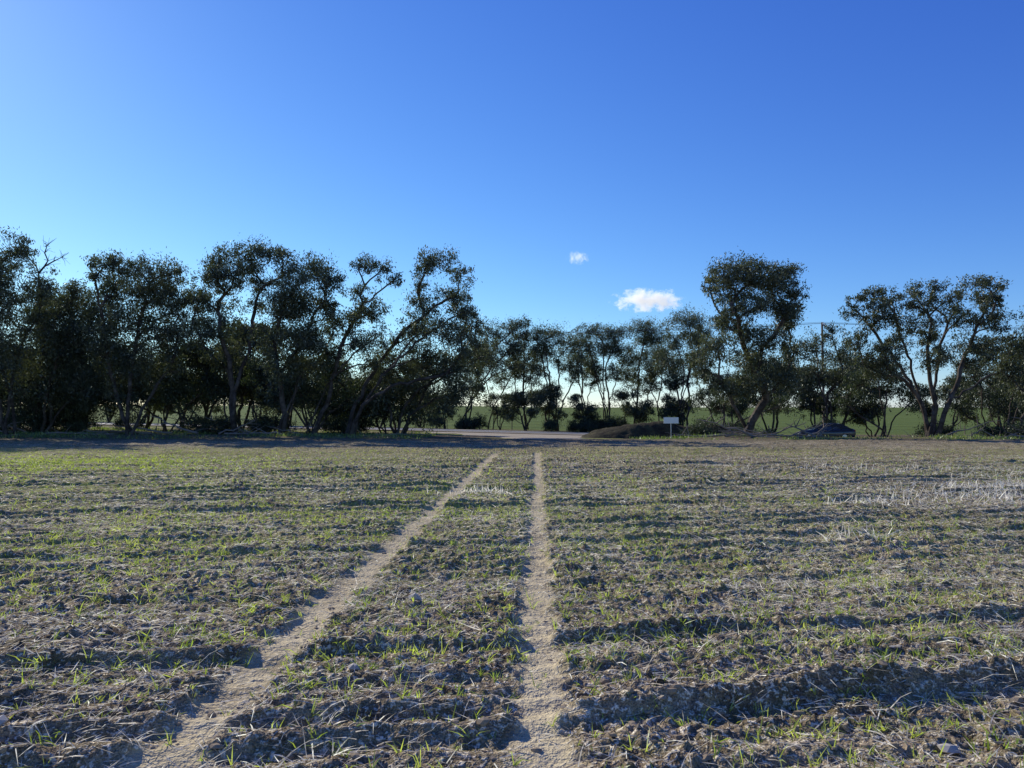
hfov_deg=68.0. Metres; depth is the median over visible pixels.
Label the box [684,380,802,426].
bush
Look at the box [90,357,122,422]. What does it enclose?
eucalyptus tree
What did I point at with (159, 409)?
eucalyptus tree
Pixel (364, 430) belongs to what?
shrub
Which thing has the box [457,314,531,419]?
eucalyptus tree
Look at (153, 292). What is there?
eucalyptus tree
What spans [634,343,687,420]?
eucalyptus tree
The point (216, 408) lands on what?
eucalyptus tree
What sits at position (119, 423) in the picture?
shrub
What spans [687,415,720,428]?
shrub
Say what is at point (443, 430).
road
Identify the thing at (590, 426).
shrub
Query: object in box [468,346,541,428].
eucalyptus tree
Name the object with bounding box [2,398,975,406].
distant trees
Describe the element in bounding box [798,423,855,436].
parked car
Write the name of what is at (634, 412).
bush
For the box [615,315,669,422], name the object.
eucalyptus tree
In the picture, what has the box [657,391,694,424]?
bush
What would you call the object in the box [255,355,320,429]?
eucalyptus tree
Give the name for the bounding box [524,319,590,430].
eucalyptus tree
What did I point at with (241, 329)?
eucalyptus tree
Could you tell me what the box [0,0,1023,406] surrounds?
sky
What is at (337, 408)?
eucalyptus tree
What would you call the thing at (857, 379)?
eucalyptus tree
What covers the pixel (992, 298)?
eucalyptus tree
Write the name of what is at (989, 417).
eucalyptus tree
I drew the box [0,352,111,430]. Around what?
eucalyptus tree
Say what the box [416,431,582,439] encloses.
dirt driveway
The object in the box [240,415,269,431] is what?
shrub
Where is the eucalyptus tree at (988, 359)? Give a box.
[953,341,1023,431]
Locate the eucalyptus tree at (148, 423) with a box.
[137,351,170,428]
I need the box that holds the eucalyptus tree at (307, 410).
[286,371,318,423]
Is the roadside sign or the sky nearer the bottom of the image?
the roadside sign
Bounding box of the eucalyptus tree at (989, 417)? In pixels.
[985,378,1023,425]
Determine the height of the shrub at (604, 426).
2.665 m
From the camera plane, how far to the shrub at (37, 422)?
56.84 m
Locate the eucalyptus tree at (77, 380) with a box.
[0,278,120,432]
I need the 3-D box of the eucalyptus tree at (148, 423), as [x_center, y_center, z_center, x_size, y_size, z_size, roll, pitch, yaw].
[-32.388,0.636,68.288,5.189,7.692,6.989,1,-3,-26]
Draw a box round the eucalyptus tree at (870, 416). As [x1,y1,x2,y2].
[840,384,893,436]
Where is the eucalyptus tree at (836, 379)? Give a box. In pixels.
[790,320,854,421]
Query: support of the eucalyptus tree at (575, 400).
on the ground at (534, 707)
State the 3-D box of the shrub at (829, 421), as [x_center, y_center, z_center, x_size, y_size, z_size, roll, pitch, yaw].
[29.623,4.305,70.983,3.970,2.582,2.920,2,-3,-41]
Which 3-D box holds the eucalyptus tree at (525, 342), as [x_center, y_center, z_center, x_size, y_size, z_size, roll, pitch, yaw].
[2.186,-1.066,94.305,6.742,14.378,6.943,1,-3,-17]
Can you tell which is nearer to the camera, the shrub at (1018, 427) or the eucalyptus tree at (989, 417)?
the shrub at (1018, 427)
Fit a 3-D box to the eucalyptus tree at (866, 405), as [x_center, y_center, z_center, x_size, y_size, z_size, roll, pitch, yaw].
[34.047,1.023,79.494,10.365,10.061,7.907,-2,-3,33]
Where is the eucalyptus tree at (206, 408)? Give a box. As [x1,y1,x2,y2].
[176,337,256,427]
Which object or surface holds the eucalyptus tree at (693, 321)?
on the ground at (534, 707)
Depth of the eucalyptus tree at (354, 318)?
55.88 m
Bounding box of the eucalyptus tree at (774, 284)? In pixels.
[682,250,823,432]
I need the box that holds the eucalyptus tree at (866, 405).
[793,350,891,424]
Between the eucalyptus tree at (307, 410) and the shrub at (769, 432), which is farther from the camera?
the eucalyptus tree at (307, 410)
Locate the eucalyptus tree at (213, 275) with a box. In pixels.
[164,234,302,432]
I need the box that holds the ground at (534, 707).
[0,405,1023,767]
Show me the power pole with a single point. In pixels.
(822, 325)
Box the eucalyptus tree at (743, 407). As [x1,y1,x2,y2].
[704,368,761,424]
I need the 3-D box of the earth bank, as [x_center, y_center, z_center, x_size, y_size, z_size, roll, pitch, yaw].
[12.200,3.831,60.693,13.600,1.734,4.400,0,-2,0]
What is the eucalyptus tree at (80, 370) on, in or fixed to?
on the ground at (534, 707)
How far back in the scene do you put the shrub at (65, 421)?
59.05 m
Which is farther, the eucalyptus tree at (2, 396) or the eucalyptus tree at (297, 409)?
the eucalyptus tree at (297, 409)
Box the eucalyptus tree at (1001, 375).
[987,305,1023,426]
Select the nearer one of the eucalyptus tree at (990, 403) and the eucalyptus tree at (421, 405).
the eucalyptus tree at (990, 403)
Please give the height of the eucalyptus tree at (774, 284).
15.144 m
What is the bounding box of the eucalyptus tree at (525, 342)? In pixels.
[501,322,551,429]
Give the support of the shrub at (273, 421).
on the ground at (534, 707)
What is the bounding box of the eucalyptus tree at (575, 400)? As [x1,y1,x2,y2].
[566,393,600,421]
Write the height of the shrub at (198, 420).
2.528 m
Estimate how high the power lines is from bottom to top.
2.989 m
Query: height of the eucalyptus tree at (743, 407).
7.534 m
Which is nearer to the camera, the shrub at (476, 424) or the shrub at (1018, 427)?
the shrub at (1018, 427)
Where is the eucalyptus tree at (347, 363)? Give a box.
[321,355,369,417]
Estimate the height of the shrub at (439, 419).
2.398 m
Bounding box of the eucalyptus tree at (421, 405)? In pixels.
[388,361,462,427]
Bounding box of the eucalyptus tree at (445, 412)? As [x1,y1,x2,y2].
[426,395,456,428]
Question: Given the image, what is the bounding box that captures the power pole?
[821,322,824,421]
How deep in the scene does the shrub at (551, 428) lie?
86.37 m
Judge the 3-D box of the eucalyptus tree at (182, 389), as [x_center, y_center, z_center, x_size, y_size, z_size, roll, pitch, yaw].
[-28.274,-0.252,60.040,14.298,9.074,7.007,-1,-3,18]
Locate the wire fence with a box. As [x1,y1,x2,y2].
[92,414,1004,436]
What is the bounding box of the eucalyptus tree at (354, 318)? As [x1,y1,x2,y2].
[306,252,404,434]
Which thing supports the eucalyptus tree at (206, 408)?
on the ground at (534, 707)
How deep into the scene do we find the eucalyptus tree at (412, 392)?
57.50 m
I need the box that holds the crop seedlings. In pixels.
[0,449,1023,767]
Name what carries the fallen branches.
on the ground at (534, 707)
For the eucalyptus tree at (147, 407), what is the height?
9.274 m
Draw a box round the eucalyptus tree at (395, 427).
[369,357,440,429]
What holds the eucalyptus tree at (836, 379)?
on the ground at (534, 707)
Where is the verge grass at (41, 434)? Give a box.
[0,426,1023,439]
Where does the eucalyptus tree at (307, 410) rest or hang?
on the ground at (534, 707)
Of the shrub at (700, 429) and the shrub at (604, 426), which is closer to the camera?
the shrub at (700, 429)
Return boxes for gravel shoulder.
[95,422,584,434]
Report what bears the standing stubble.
on the ground at (534, 707)
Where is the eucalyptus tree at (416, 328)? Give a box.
[344,243,491,435]
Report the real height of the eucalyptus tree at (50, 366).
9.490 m
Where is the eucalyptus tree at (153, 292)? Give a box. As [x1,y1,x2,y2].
[57,246,202,434]
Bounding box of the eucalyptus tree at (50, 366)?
[4,343,94,410]
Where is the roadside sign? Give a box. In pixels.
[664,417,678,437]
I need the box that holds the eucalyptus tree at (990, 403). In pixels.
[938,363,1023,427]
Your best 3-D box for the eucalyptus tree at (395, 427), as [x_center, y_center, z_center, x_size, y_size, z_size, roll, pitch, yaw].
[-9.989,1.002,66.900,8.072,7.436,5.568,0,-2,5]
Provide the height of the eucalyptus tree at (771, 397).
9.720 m
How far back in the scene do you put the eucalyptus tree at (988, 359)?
75.75 m
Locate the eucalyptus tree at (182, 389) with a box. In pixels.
[73,333,246,431]
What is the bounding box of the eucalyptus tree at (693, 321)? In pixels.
[648,304,716,426]
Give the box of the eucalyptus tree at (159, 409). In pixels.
[147,364,217,427]
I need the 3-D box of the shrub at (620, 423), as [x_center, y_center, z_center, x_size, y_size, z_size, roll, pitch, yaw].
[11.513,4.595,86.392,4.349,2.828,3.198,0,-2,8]
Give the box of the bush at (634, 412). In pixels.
[608,386,656,423]
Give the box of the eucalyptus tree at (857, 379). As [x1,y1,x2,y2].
[831,350,944,436]
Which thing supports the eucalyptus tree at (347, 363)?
on the ground at (534, 707)
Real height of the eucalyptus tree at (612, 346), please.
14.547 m
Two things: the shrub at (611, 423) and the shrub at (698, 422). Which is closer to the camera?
the shrub at (698, 422)
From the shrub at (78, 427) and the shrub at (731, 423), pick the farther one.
the shrub at (731, 423)
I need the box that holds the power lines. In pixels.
[194,322,1021,334]
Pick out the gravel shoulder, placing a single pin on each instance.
(428, 430)
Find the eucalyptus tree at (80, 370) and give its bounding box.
[42,342,140,409]
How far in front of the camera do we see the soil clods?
5.08 m
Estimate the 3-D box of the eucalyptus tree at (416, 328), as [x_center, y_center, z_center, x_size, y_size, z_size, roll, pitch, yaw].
[-6.681,-2.930,56.652,10.504,14.642,6.499,-1,-3,23]
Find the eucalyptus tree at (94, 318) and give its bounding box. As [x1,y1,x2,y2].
[10,274,207,425]
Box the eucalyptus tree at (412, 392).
[338,315,500,433]
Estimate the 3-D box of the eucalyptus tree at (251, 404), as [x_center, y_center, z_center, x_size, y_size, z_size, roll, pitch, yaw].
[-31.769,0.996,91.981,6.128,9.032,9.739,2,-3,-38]
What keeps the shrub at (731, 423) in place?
on the ground at (534, 707)
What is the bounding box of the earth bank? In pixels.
[581,421,734,438]
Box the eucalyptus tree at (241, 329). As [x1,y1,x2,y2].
[212,313,290,429]
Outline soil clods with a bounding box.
[0,497,1023,767]
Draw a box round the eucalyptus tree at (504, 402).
[479,391,518,429]
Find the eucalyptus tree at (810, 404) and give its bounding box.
[773,365,853,426]
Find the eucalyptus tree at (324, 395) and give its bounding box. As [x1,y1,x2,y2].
[301,374,352,431]
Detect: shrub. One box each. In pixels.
[0,406,66,432]
[26,404,70,430]
[55,405,105,430]
[56,421,90,432]
[110,414,148,429]
[172,407,218,433]
[195,413,241,433]
[240,406,300,432]
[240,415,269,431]
[320,411,365,434]
[356,421,368,433]
[428,412,445,428]
[452,415,472,429]
[464,411,490,429]
[540,418,561,430]
[543,418,560,431]
[564,420,578,431]
[567,413,600,429]
[571,421,598,432]
[586,414,606,429]
[597,414,630,427]
[602,416,622,427]
[679,418,717,435]
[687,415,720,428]
[720,413,759,428]
[732,422,760,432]
[761,428,776,433]
[808,418,843,429]
[910,418,958,436]
[924,424,953,434]
[967,420,1009,436]
[988,419,1019,434]
[996,418,1023,435]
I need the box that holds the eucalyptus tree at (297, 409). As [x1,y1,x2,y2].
[265,369,301,423]
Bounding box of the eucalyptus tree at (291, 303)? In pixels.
[243,249,356,435]
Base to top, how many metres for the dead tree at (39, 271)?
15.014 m
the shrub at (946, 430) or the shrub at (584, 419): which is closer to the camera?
the shrub at (946, 430)
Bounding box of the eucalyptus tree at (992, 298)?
[833,272,1023,436]
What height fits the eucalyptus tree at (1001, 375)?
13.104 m
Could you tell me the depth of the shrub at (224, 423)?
57.00 m
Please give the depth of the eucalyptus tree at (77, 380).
56.34 m
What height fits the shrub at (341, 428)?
2.439 m
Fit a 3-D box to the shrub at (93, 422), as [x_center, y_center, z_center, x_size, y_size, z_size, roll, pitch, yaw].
[-34.817,2.766,60.892,3.515,2.911,4.348,-2,-3,33]
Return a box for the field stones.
[0,527,959,753]
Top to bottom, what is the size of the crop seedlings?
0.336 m
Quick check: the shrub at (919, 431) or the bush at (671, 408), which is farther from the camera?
the bush at (671, 408)
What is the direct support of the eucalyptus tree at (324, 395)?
on the ground at (534, 707)
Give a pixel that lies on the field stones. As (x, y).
(949, 748)
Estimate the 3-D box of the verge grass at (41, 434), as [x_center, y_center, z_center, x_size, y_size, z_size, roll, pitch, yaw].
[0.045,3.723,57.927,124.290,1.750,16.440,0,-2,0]
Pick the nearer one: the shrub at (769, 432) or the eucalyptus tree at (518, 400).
the shrub at (769, 432)
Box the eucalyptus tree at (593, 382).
[557,327,608,412]
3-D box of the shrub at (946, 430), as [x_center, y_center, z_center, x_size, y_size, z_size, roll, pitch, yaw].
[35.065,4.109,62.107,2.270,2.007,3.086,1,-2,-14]
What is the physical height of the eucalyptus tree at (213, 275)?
15.302 m
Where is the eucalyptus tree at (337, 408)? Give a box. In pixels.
[240,339,380,432]
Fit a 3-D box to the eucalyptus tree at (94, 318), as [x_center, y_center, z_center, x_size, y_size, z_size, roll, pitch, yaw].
[-31.875,-2.271,59.861,15.758,12.953,6.869,0,-2,0]
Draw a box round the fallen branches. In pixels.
[0,410,1023,437]
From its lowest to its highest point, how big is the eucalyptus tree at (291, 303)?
14.542 m
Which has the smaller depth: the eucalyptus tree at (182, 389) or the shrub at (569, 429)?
the eucalyptus tree at (182, 389)
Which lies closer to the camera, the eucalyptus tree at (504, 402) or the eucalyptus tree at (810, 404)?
the eucalyptus tree at (810, 404)
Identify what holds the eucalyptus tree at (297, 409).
on the ground at (534, 707)
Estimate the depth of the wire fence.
81.37 m
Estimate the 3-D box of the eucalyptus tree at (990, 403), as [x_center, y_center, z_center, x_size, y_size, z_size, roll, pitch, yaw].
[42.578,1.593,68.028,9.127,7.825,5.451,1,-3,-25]
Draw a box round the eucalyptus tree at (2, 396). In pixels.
[0,356,26,402]
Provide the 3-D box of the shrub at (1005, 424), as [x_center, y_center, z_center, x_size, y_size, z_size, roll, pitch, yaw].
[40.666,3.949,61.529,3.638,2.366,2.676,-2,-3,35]
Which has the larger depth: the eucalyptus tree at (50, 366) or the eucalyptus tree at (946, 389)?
the eucalyptus tree at (946, 389)
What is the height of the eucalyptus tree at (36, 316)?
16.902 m
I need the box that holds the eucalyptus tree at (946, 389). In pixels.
[906,369,989,434]
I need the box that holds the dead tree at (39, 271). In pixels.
[23,238,69,432]
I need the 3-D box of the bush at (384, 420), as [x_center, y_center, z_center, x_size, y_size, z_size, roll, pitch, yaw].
[-10.158,1.915,59.811,9.620,5.155,4.923,-1,-3,19]
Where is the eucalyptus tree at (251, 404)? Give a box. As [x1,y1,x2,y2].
[228,363,269,421]
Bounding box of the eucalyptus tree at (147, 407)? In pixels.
[106,369,175,421]
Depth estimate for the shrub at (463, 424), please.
85.91 m
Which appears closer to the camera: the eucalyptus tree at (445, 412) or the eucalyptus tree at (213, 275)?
the eucalyptus tree at (213, 275)
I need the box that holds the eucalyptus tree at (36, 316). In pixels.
[0,226,72,433]
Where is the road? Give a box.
[88,422,587,433]
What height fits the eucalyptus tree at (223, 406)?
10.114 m
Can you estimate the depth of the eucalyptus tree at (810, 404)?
78.81 m
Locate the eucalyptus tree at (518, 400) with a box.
[503,387,545,430]
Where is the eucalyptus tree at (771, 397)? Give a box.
[741,352,799,430]
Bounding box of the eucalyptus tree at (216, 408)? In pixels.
[178,391,225,420]
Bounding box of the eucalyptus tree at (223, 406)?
[201,351,255,419]
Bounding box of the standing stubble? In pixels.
[427,461,1023,543]
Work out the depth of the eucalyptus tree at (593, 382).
95.56 m
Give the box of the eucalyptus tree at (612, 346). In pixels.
[576,320,643,422]
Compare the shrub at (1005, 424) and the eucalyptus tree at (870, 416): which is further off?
the eucalyptus tree at (870, 416)
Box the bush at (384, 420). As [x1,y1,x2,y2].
[322,379,440,433]
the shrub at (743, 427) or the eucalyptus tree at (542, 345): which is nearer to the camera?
the shrub at (743, 427)

